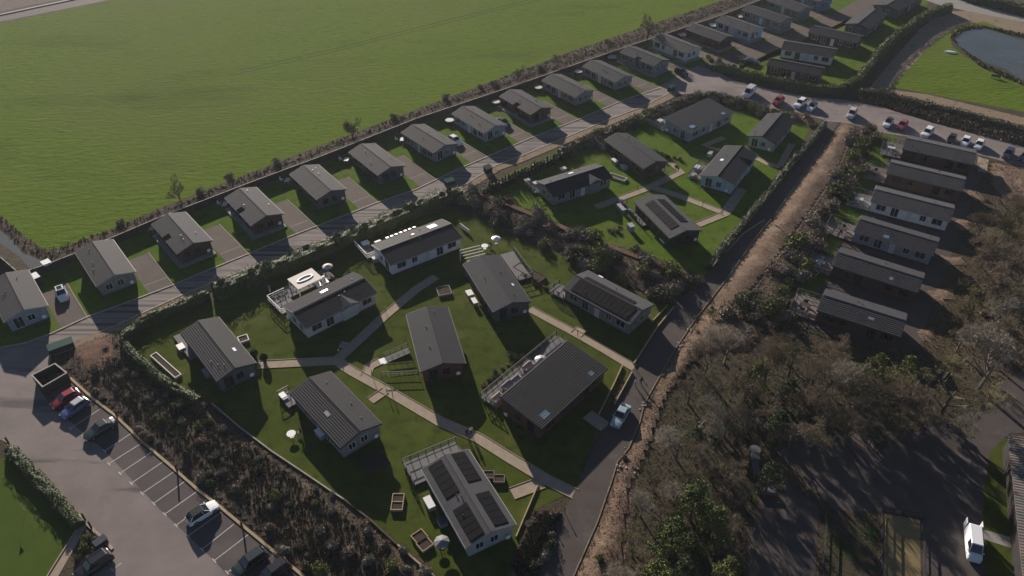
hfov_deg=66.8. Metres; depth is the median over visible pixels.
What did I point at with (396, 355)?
access ramp
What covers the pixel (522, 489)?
path
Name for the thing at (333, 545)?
shrub
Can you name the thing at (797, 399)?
bare tree
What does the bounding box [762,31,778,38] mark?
driveway
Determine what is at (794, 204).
scrub growth
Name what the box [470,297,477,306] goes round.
storage box
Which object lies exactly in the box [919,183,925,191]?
door
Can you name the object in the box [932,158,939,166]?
door
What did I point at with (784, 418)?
conifer
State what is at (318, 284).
sun lounger
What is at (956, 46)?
pond bank
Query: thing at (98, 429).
parked car
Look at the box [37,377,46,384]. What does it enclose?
waste bin
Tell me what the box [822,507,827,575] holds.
garden fence
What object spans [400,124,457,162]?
lodge
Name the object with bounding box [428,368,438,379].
window
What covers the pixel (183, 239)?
lodge
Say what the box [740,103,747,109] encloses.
shrub
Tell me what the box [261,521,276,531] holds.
shrub
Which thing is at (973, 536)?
van
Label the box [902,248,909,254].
window
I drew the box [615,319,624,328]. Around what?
window
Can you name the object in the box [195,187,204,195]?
shrub
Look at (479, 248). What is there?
pergola
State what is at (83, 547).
shrub
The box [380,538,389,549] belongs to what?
shrub
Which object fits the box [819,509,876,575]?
yard
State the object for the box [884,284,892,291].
window
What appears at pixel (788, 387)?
conifer
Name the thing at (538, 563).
shrub
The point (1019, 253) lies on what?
bare tree
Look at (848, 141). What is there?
shrub
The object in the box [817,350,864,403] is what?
bare tree
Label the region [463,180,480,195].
shrub
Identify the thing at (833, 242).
lawn
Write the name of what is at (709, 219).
path
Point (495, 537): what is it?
window
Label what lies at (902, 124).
parked car
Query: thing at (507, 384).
outdoor sofa
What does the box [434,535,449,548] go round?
parasol
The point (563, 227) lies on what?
bank track
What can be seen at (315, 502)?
shrub
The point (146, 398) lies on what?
shrub
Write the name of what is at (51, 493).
hedge
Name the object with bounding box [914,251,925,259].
window
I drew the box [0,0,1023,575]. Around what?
ground
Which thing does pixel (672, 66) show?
driveway
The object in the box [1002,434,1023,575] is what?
shed
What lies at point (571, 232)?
shrub
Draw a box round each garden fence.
[0,257,15,271]
[29,0,766,275]
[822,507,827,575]
[881,507,923,575]
[922,515,925,575]
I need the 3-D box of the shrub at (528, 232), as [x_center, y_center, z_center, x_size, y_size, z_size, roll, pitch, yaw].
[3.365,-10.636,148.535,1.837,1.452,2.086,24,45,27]
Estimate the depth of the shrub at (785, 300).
132.46 m
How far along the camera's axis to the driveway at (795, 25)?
234.54 m
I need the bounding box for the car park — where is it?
[0,347,227,575]
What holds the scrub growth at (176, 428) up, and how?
on the scrub bank at (237, 507)
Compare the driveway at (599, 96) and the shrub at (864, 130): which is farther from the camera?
the driveway at (599, 96)
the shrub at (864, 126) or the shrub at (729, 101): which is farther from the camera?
the shrub at (729, 101)
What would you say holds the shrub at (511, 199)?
on the scrub bank at (636, 284)
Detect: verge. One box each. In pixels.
[0,0,70,15]
[53,94,675,355]
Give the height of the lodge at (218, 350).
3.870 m
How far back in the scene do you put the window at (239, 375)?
117.66 m
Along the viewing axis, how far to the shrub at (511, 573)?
93.35 m
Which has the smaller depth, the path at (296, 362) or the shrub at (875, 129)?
the path at (296, 362)
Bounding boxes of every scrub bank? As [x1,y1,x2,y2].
[63,331,419,575]
[465,205,695,303]
[470,196,693,300]
[514,512,560,575]
[518,513,555,574]
[733,127,874,325]
[734,128,872,323]
[856,97,1023,146]
[863,97,1023,144]
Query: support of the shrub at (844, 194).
on the scrub bank at (770, 287)
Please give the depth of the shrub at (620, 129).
181.21 m
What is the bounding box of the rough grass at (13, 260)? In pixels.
[0,243,29,275]
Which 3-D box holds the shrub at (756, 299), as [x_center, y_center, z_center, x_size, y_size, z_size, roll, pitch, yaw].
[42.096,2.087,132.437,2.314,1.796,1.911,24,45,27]
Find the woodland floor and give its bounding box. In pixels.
[622,324,980,575]
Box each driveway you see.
[42,284,85,327]
[129,253,171,292]
[204,225,246,261]
[275,200,314,232]
[338,177,375,208]
[396,156,434,185]
[456,143,485,161]
[498,117,531,141]
[543,101,575,123]
[583,411,608,430]
[593,91,617,105]
[631,76,656,91]
[668,62,688,70]
[699,49,718,58]
[732,39,749,47]
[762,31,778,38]
[791,22,805,29]
[810,11,827,19]
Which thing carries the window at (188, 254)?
in the lodge at (183, 239)
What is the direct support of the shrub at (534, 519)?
on the scrub bank at (539, 539)
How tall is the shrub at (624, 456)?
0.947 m
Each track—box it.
[239,0,540,73]
[240,0,527,70]
[475,191,681,275]
[869,11,1023,124]
[927,0,1023,21]
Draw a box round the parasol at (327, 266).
[322,263,332,272]
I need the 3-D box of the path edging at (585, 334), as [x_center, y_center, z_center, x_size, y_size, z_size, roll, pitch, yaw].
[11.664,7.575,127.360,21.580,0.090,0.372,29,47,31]
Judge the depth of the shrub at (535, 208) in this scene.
153.15 m
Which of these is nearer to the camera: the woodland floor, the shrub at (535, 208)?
the woodland floor
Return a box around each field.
[0,0,52,11]
[0,0,718,248]
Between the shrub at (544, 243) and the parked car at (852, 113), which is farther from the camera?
the parked car at (852, 113)
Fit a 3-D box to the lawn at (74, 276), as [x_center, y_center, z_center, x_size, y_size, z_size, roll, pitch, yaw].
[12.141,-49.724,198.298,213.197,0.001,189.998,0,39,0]
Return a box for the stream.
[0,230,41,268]
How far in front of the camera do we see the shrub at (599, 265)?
138.93 m
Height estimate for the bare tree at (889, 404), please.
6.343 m
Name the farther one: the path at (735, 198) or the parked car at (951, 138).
the parked car at (951, 138)
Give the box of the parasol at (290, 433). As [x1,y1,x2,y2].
[286,430,295,437]
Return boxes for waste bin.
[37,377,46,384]
[49,373,57,380]
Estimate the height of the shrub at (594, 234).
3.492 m
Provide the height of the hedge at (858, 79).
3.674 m
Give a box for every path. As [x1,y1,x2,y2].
[49,524,86,575]
[257,357,335,367]
[331,357,574,496]
[336,275,438,358]
[339,341,352,349]
[363,358,380,374]
[368,391,383,402]
[509,479,544,497]
[529,307,634,369]
[594,162,684,208]
[651,186,726,214]
[696,213,726,225]
[702,137,725,150]
[723,188,745,214]
[756,158,779,167]
[777,143,794,165]
[900,160,983,348]
[978,157,988,172]
[983,530,1010,547]
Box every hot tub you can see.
[445,118,453,124]
[492,100,499,106]
[534,85,542,91]
[574,70,581,75]
[608,55,616,61]
[677,32,685,38]
[708,23,715,28]
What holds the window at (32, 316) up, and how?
in the lodge at (23, 304)
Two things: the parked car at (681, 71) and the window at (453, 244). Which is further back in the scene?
the parked car at (681, 71)
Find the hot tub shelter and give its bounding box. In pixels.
[287,268,323,296]
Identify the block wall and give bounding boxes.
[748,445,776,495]
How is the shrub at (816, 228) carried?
on the scrub bank at (770, 287)
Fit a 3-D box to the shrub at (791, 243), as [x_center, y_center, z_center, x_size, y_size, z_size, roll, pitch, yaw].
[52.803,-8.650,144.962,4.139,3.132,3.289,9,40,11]
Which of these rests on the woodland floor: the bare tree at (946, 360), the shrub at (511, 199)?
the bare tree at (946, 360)
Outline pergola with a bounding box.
[459,245,484,261]
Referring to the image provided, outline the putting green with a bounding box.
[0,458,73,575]
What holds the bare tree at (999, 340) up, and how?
on the ground at (560, 504)
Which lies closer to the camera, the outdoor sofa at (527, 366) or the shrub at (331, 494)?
the shrub at (331, 494)
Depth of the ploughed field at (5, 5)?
250.33 m
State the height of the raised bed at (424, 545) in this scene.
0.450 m
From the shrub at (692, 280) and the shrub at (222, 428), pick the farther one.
the shrub at (692, 280)
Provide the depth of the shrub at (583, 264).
140.17 m
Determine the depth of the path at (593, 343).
126.57 m
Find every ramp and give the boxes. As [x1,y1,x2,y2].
[378,343,410,364]
[513,262,546,282]
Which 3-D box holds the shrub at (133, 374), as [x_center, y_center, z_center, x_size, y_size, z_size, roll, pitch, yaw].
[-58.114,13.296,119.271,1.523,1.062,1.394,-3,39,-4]
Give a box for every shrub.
[73,554,79,559]
[78,540,89,553]
[80,533,91,542]
[80,554,89,562]
[88,385,98,394]
[89,532,98,544]
[89,545,99,553]
[90,362,99,373]
[105,360,112,365]
[113,218,124,225]
[116,372,124,380]
[121,367,128,372]
[130,370,138,377]
[133,425,141,432]
[136,427,149,439]
[141,431,154,443]
[142,393,151,401]
[156,414,165,421]
[162,390,169,398]
[169,400,181,410]
[178,414,186,426]
[180,445,189,455]
[192,405,204,414]
[192,434,207,444]
[193,420,201,429]
[194,400,206,407]
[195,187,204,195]
[195,468,206,483]
[203,418,213,424]
[204,478,215,486]
[206,469,212,475]
[211,450,220,457]
[215,466,227,476]
[216,422,228,432]
[225,172,234,176]
[227,479,240,493]
[250,349,257,358]
[253,454,263,461]
[253,464,265,473]
[259,353,267,362]
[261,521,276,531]
[265,501,276,510]
[267,488,280,502]
[271,157,280,164]
[271,480,279,489]
[272,544,292,556]
[280,486,290,495]
[295,542,303,548]
[299,560,311,570]
[310,559,329,575]
[311,499,318,507]
[312,484,318,491]
[314,523,325,535]
[325,537,339,551]
[326,504,336,515]
[328,491,334,498]
[341,541,355,557]
[359,517,369,526]
[361,552,374,566]
[363,526,372,535]
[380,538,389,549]
[385,556,400,573]
[398,543,409,555]
[401,564,411,571]
[418,561,434,575]
[451,193,472,204]
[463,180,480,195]
[467,192,480,207]
[484,199,503,213]
[488,214,505,228]
[490,206,506,219]
[492,194,508,208]
[503,193,517,204]
[509,569,515,575]
[513,223,526,233]
[518,212,528,220]
[519,537,529,547]
[521,220,534,228]
[525,213,541,225]
[525,227,532,236]
[525,519,533,528]
[527,560,537,571]
[530,201,547,214]
[531,209,543,219]
[531,515,538,523]
[535,557,543,565]
[536,237,548,249]
[536,508,543,518]
[537,214,551,222]
[539,548,551,561]
[542,218,558,233]
[542,538,556,549]
[546,506,557,517]
[547,530,555,537]
[560,250,584,264]
[561,230,572,239]
[563,144,577,155]
[566,225,579,238]
[566,242,583,253]
[573,225,589,241]
[576,254,594,270]
[577,243,591,255]
[584,132,600,142]
[585,227,604,243]
[586,257,612,272]
[591,126,604,135]
[591,238,601,248]
[591,242,613,261]
[594,552,605,561]
[598,247,617,258]
[604,256,613,266]
[612,252,622,260]
[614,271,629,286]
[617,124,624,132]
[621,452,627,459]
[627,244,640,253]
[629,124,637,128]
[635,248,648,255]
[636,116,647,124]
[636,260,649,278]
[639,251,656,263]
[643,266,661,279]
[644,111,654,121]
[644,287,653,297]
[648,259,659,266]
[650,286,671,302]
[654,111,662,117]
[655,280,670,292]
[660,104,672,114]
[660,257,677,272]
[665,261,681,277]
[668,278,684,295]
[674,275,686,286]
[685,271,700,284]
[694,274,704,283]
[711,91,721,100]
[714,299,737,321]
[723,97,733,106]
[732,95,743,104]
[734,290,749,305]
[735,298,753,314]
[738,287,761,300]
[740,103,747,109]
[741,300,758,310]
[745,308,761,322]
[748,104,759,113]
[752,295,763,305]
[754,108,765,116]
[755,294,776,310]
[758,292,770,299]
[760,292,786,316]
[762,101,771,112]
[763,260,784,275]
[766,318,779,328]
[771,108,780,112]
[772,305,795,321]
[773,284,790,296]
[774,292,789,305]
[782,110,791,116]
[782,246,796,259]
[782,263,794,274]
[784,234,802,249]
[784,277,795,287]
[790,247,805,264]
[791,112,800,118]
[792,266,818,283]
[793,230,810,248]
[796,252,811,262]
[798,256,815,271]
[799,243,813,253]
[802,113,809,119]
[804,212,822,226]
[805,228,820,238]
[806,121,815,126]
[806,233,821,247]
[809,236,829,253]
[811,225,822,233]
[812,201,827,216]
[816,230,827,238]
[825,186,836,197]
[826,182,839,192]
[827,197,841,210]
[828,167,844,181]
[828,178,847,189]
[832,180,849,195]
[835,188,856,200]
[837,173,859,187]
[839,165,852,172]
[843,130,857,145]
[843,159,858,167]
[844,148,861,160]
[847,166,865,178]
[847,179,859,189]
[850,128,861,137]
[852,136,870,153]
[854,160,871,173]
[858,134,870,143]
[860,122,874,131]
[860,127,870,133]
[868,131,883,143]
[870,124,877,132]
[968,285,980,294]
[979,307,990,316]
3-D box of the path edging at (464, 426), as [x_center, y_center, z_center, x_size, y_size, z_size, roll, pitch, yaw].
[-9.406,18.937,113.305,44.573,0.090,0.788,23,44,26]
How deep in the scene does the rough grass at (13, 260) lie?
142.82 m
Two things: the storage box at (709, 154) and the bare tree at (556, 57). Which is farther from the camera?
the bare tree at (556, 57)
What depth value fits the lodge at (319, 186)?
157.83 m
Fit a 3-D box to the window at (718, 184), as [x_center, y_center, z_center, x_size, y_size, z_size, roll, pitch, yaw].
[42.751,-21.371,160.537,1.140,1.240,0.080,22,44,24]
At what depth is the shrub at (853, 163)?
168.07 m
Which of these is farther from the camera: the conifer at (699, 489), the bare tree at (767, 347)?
the bare tree at (767, 347)
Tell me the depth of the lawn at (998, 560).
100.38 m
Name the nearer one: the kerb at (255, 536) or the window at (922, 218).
the kerb at (255, 536)
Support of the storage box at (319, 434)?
on the lawn at (256, 407)
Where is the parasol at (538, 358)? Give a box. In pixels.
[534,355,544,362]
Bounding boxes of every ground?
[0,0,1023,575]
[920,157,1023,381]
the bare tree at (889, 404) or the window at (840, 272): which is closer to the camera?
the bare tree at (889, 404)
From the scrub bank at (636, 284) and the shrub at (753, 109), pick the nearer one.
the scrub bank at (636, 284)
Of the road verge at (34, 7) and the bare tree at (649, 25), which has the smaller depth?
the bare tree at (649, 25)
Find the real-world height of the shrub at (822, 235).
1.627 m
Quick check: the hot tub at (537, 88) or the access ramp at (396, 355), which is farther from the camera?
the hot tub at (537, 88)
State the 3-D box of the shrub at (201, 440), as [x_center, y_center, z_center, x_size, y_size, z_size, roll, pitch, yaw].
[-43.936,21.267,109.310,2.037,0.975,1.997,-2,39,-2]
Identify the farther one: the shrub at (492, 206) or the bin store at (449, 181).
the bin store at (449, 181)
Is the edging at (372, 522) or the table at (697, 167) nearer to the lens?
the edging at (372, 522)
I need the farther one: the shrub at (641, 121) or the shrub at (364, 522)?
the shrub at (641, 121)
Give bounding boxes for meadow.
[891,22,1023,111]
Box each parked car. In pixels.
[49,387,81,409]
[54,284,69,302]
[59,396,90,419]
[73,547,114,575]
[82,416,117,441]
[184,500,219,526]
[230,545,269,575]
[257,556,291,575]
[448,134,462,145]
[496,117,510,127]
[610,402,631,428]
[674,67,688,76]
[742,57,759,64]
[772,95,784,105]
[793,97,806,108]
[806,101,817,111]
[846,107,857,118]
[882,116,893,127]
[896,119,908,129]
[920,125,934,137]
[945,132,956,144]
[959,135,970,146]
[973,138,984,149]
[1001,146,1015,159]
[1017,152,1023,162]
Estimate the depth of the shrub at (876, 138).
177.37 m
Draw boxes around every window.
[12,316,25,328]
[26,313,36,320]
[105,283,113,290]
[116,278,124,285]
[184,251,191,257]
[195,247,201,253]
[223,375,234,388]
[236,371,244,379]
[258,223,263,229]
[267,219,273,226]
[312,322,322,331]
[323,198,328,204]
[326,316,334,326]
[348,441,355,450]
[360,434,367,442]
[362,297,371,305]
[382,172,388,182]
[397,261,406,268]
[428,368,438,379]
[436,246,443,255]
[437,150,442,160]
[443,368,449,374]
[447,241,455,248]
[475,540,483,549]
[487,130,492,139]
[490,534,497,542]
[499,308,507,319]
[511,307,517,313]
[515,413,520,421]
[527,420,534,433]
[533,113,537,121]
[558,193,565,200]
[569,190,574,198]
[569,294,577,302]
[581,301,588,310]
[582,387,588,398]
[601,180,606,186]
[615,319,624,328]
[656,227,660,236]
[662,233,667,242]
[673,236,680,246]
[679,129,685,139]
[705,177,712,187]
[716,181,721,187]
[751,137,758,147]
[770,67,777,72]
[780,69,786,76]
[784,50,791,55]
[794,52,800,59]
[808,75,815,80]
[811,34,817,39]
[820,37,826,43]
[821,57,828,61]
[822,314,834,322]
[837,269,848,277]
[838,319,846,325]
[846,42,853,47]
[852,274,862,284]
[858,234,869,242]
[865,328,876,338]
[872,239,882,248]
[875,204,886,211]
[879,332,893,341]
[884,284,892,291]
[889,208,898,217]
[891,176,901,182]
[897,288,909,296]
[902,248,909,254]
[906,152,916,158]
[906,180,912,185]
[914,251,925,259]
[919,215,926,221]
[920,155,927,160]
[930,186,940,194]
[931,218,942,225]
[943,160,952,168]
[944,189,954,195]
[956,163,966,169]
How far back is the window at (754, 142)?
174.87 m
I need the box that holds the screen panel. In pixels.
[460,223,469,233]
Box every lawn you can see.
[0,0,855,346]
[130,210,671,575]
[481,106,815,275]
[741,0,928,85]
[787,134,896,318]
[983,437,1013,575]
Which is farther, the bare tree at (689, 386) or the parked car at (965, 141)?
the parked car at (965, 141)
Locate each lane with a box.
[10,88,668,347]
[538,121,838,575]
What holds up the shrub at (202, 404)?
on the scrub bank at (237, 507)
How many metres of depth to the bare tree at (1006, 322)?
118.54 m
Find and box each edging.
[47,529,76,575]
[67,283,91,323]
[148,252,175,288]
[211,403,343,499]
[219,224,250,256]
[256,364,333,368]
[258,356,336,360]
[287,199,319,229]
[331,362,572,498]
[332,274,432,358]
[338,356,578,489]
[340,279,437,362]
[343,498,397,545]
[397,544,435,575]
[515,485,537,537]
[515,487,545,498]
[529,312,630,369]
[532,306,636,364]
[594,163,677,204]
[598,365,622,415]
[599,161,683,208]
[614,371,632,404]
[633,306,673,364]
[652,189,722,214]
[652,304,668,321]
[654,185,727,211]
[727,220,763,250]
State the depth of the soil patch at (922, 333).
127.15 m
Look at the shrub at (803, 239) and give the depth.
144.06 m
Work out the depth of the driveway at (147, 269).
140.01 m
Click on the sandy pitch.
(902, 548)
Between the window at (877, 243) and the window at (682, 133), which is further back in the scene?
the window at (682, 133)
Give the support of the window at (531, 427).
in the lodge at (553, 387)
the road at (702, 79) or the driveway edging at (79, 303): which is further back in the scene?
the road at (702, 79)
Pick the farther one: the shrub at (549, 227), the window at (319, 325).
the shrub at (549, 227)
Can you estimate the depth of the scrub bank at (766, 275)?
140.96 m
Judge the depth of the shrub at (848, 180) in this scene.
162.91 m
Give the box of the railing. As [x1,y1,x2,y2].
[381,370,417,376]
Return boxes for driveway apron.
[699,0,880,72]
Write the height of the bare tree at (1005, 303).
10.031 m
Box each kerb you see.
[0,87,659,347]
[7,444,113,549]
[70,377,304,575]
[100,91,671,331]
[573,144,823,575]
[777,452,875,559]
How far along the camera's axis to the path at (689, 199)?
159.23 m
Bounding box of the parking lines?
[68,400,248,574]
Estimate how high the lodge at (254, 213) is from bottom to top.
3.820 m
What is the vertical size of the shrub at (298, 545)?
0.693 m
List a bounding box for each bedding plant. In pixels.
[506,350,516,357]
[512,355,520,362]
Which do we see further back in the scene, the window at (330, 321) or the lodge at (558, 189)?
the lodge at (558, 189)
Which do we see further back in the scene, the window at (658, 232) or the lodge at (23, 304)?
the window at (658, 232)
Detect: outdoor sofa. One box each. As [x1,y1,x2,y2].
[491,391,501,402]
[501,379,512,390]
[510,373,521,383]
[522,360,533,371]
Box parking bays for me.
[40,378,299,575]
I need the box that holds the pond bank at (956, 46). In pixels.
[951,25,1023,84]
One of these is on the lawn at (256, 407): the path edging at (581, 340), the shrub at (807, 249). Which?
the path edging at (581, 340)
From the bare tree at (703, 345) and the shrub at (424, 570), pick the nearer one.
the shrub at (424, 570)
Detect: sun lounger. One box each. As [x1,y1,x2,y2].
[314,280,321,287]
[320,275,328,284]
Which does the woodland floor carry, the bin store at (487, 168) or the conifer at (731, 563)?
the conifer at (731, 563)
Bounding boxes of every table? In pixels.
[694,164,700,170]
[799,302,809,310]
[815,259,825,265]
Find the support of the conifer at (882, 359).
on the woodland floor
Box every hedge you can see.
[3,444,84,530]
[119,289,210,341]
[119,336,201,405]
[209,184,463,300]
[482,146,578,195]
[557,91,761,152]
[705,119,827,270]
[712,63,845,93]
[843,3,952,92]
[857,86,1023,132]
[964,0,1023,14]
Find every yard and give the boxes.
[748,475,818,575]
[800,136,981,351]
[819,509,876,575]
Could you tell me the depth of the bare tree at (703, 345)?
117.89 m
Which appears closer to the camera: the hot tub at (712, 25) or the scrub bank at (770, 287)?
the scrub bank at (770, 287)
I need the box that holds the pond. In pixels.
[954,28,1023,79]
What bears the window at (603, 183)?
in the lodge at (558, 189)
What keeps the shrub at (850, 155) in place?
on the scrub bank at (770, 287)
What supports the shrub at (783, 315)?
on the scrub bank at (766, 275)
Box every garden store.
[31,272,42,285]
[40,258,53,272]
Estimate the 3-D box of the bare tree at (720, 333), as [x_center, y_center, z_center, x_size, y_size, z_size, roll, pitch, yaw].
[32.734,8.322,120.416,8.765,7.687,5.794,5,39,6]
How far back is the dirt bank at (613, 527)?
107.39 m
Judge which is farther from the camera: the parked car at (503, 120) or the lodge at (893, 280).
the parked car at (503, 120)
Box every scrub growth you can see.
[0,0,746,258]
[64,330,430,575]
[96,356,403,575]
[467,195,696,302]
[512,510,560,575]
[576,310,766,575]
[721,124,846,300]
[732,126,873,327]
[857,95,1023,145]
[924,157,1023,379]
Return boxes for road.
[0,0,106,21]
[639,66,1023,166]
[753,370,1023,575]
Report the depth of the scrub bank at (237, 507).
104.16 m
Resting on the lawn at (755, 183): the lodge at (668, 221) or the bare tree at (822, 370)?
the lodge at (668, 221)
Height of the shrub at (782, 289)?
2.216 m
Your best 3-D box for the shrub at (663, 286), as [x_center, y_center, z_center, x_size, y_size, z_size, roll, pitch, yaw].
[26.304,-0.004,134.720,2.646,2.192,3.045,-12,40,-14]
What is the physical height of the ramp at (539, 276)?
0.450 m
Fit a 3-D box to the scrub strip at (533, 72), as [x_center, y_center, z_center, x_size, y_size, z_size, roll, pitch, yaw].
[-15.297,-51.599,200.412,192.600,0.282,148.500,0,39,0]
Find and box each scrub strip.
[0,0,746,258]
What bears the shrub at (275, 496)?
on the scrub bank at (237, 507)
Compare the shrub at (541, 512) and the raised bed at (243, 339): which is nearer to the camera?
the shrub at (541, 512)
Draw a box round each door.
[425,251,429,260]
[581,187,584,195]
[594,308,598,317]
[852,324,860,334]
[869,279,876,289]
[887,243,895,253]
[904,212,911,220]
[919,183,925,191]
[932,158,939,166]
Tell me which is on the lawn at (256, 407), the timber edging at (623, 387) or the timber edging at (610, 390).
the timber edging at (610, 390)
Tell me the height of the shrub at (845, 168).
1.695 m
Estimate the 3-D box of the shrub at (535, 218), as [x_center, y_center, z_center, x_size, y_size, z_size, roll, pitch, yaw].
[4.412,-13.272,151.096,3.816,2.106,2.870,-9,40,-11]
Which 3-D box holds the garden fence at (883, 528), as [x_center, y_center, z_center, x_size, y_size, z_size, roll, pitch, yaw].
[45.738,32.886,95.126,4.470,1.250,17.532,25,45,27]
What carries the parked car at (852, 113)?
on the road at (702, 79)
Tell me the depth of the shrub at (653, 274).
137.61 m
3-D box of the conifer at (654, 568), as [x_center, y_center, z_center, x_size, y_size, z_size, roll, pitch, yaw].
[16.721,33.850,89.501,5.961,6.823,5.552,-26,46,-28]
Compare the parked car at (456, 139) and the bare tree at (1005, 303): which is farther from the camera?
the parked car at (456, 139)
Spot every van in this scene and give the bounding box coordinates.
[742,83,756,97]
[963,517,984,563]
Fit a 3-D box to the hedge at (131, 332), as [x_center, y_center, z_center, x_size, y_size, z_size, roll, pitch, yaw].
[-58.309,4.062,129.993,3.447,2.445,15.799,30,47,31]
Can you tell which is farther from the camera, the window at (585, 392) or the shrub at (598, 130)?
the shrub at (598, 130)
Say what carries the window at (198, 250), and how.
in the lodge at (183, 239)
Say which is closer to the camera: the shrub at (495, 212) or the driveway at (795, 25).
the shrub at (495, 212)
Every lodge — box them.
[0,270,50,331]
[75,239,136,296]
[151,212,216,268]
[173,317,256,391]
[224,187,286,239]
[266,269,377,337]
[277,371,382,457]
[289,164,346,209]
[348,143,404,185]
[354,219,462,274]
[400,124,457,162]
[401,436,516,556]
[406,306,465,381]
[451,106,506,142]
[462,246,532,322]
[480,330,607,438]
[497,89,552,126]
[524,163,612,205]
[542,74,594,106]
[548,270,654,334]
[582,60,633,90]
[595,132,668,178]
[616,46,670,77]
[622,194,701,248]
[645,98,734,142]
[649,33,701,63]
[682,23,734,52]
[688,145,757,194]
[715,15,764,43]
[740,5,793,33]
[747,113,795,152]
[764,0,812,21]
[766,58,824,83]
[780,40,837,65]
[789,288,907,346]
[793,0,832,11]
[807,25,863,51]
[809,247,924,302]
[823,214,939,264]
[844,8,887,37]
[845,185,953,230]
[862,159,965,201]
[873,0,921,18]
[879,135,976,174]
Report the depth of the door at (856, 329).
126.38 m
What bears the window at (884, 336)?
in the lodge at (878, 323)
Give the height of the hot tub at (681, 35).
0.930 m
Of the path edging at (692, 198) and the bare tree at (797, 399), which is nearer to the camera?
the bare tree at (797, 399)
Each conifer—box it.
[497,180,501,190]
[529,164,533,175]
[638,558,674,575]
[643,513,694,569]
[666,477,712,535]
[669,556,698,575]
[680,426,706,453]
[685,503,739,558]
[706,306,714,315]
[707,554,748,575]
[738,361,771,399]
[750,460,790,505]
[753,407,792,449]
[770,377,798,408]
[854,351,893,396]
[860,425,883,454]
[890,353,922,386]
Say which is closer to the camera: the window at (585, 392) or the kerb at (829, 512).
the kerb at (829, 512)
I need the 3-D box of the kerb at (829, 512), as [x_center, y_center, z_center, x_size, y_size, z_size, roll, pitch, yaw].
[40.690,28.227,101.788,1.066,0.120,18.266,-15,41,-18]
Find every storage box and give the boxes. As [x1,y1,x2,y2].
[176,343,185,351]
[201,368,210,378]
[278,392,287,399]
[314,428,325,439]
[361,240,369,245]
[371,256,379,263]
[423,495,435,511]
[436,515,447,528]
[465,289,473,297]
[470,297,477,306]
[523,178,530,184]
[559,166,566,171]
[611,158,618,164]
[616,203,625,213]
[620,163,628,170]
[627,222,634,232]
[707,151,712,157]
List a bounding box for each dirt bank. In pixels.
[578,314,763,575]
[714,124,852,310]
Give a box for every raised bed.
[150,352,181,379]
[237,334,249,343]
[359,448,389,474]
[390,493,404,511]
[410,528,427,543]
[416,536,433,552]
[436,285,451,296]
[483,470,493,479]
[494,474,504,483]
[610,173,626,181]
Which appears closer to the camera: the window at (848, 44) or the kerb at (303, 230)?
the kerb at (303, 230)
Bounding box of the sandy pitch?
[881,514,920,575]
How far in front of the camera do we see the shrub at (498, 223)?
150.94 m
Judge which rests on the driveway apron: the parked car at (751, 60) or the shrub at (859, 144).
the parked car at (751, 60)
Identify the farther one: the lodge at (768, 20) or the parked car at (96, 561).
the lodge at (768, 20)
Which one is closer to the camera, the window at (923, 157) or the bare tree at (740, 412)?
the bare tree at (740, 412)
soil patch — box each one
[73,334,114,376]
[917,329,935,340]
[927,288,955,301]
[940,255,966,264]
[954,219,969,229]
[967,190,986,201]
[990,162,1023,205]
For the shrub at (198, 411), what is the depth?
113.53 m
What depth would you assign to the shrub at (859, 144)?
173.93 m
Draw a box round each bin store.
[46,336,74,354]
[92,533,108,548]
[443,177,454,186]
[483,164,492,173]
[667,83,675,91]
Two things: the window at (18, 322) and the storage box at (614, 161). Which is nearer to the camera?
the window at (18, 322)
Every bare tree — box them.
[165,173,182,202]
[222,175,232,184]
[344,118,360,140]
[512,65,525,82]
[550,54,564,68]
[603,38,616,52]
[603,561,641,575]
[614,529,645,561]
[629,487,656,517]
[640,11,663,38]
[643,467,661,493]
[654,424,687,460]
[654,477,688,500]
[655,500,678,528]
[674,462,712,500]
[677,367,720,407]
[682,340,723,373]
[688,437,726,473]
[692,374,740,410]
[694,393,727,443]
[697,323,753,364]
[703,451,747,484]
[711,470,751,513]
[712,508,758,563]
[720,401,754,436]
[721,364,763,401]
[739,394,782,428]
[750,333,792,384]
[759,337,805,376]
[760,328,795,350]
[767,416,826,448]
[782,390,829,426]
[787,406,847,451]
[792,354,836,409]
[805,382,851,425]
[806,333,852,364]
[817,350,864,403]
[827,357,871,399]
[836,396,883,435]
[842,408,877,444]
[844,371,884,416]
[851,370,891,412]
[872,376,920,424]
[877,404,915,442]
[879,367,917,404]
[883,372,939,412]
[895,399,965,438]
[920,352,1015,439]
[941,326,988,352]
[949,287,984,322]
[956,317,1023,390]
[957,270,1023,304]
[966,212,1002,239]
[968,226,1023,263]
[970,241,1007,279]
[979,274,1021,320]
[979,314,1023,366]
[984,288,1023,340]
[988,205,1023,234]
[996,252,1023,286]
[998,193,1023,227]
[998,245,1023,276]
[1000,276,1023,320]
[1001,223,1023,251]
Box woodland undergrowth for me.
[624,326,978,574]
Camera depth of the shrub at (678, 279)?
136.02 m
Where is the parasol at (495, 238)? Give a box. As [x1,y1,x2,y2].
[491,236,500,244]
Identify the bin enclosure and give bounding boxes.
[31,363,70,395]
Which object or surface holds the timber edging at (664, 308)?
on the lawn at (256, 407)
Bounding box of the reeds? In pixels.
[950,23,1023,83]
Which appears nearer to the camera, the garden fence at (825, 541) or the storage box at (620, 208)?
the garden fence at (825, 541)
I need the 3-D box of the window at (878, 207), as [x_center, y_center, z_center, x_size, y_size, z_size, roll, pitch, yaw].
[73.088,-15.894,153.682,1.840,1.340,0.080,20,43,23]

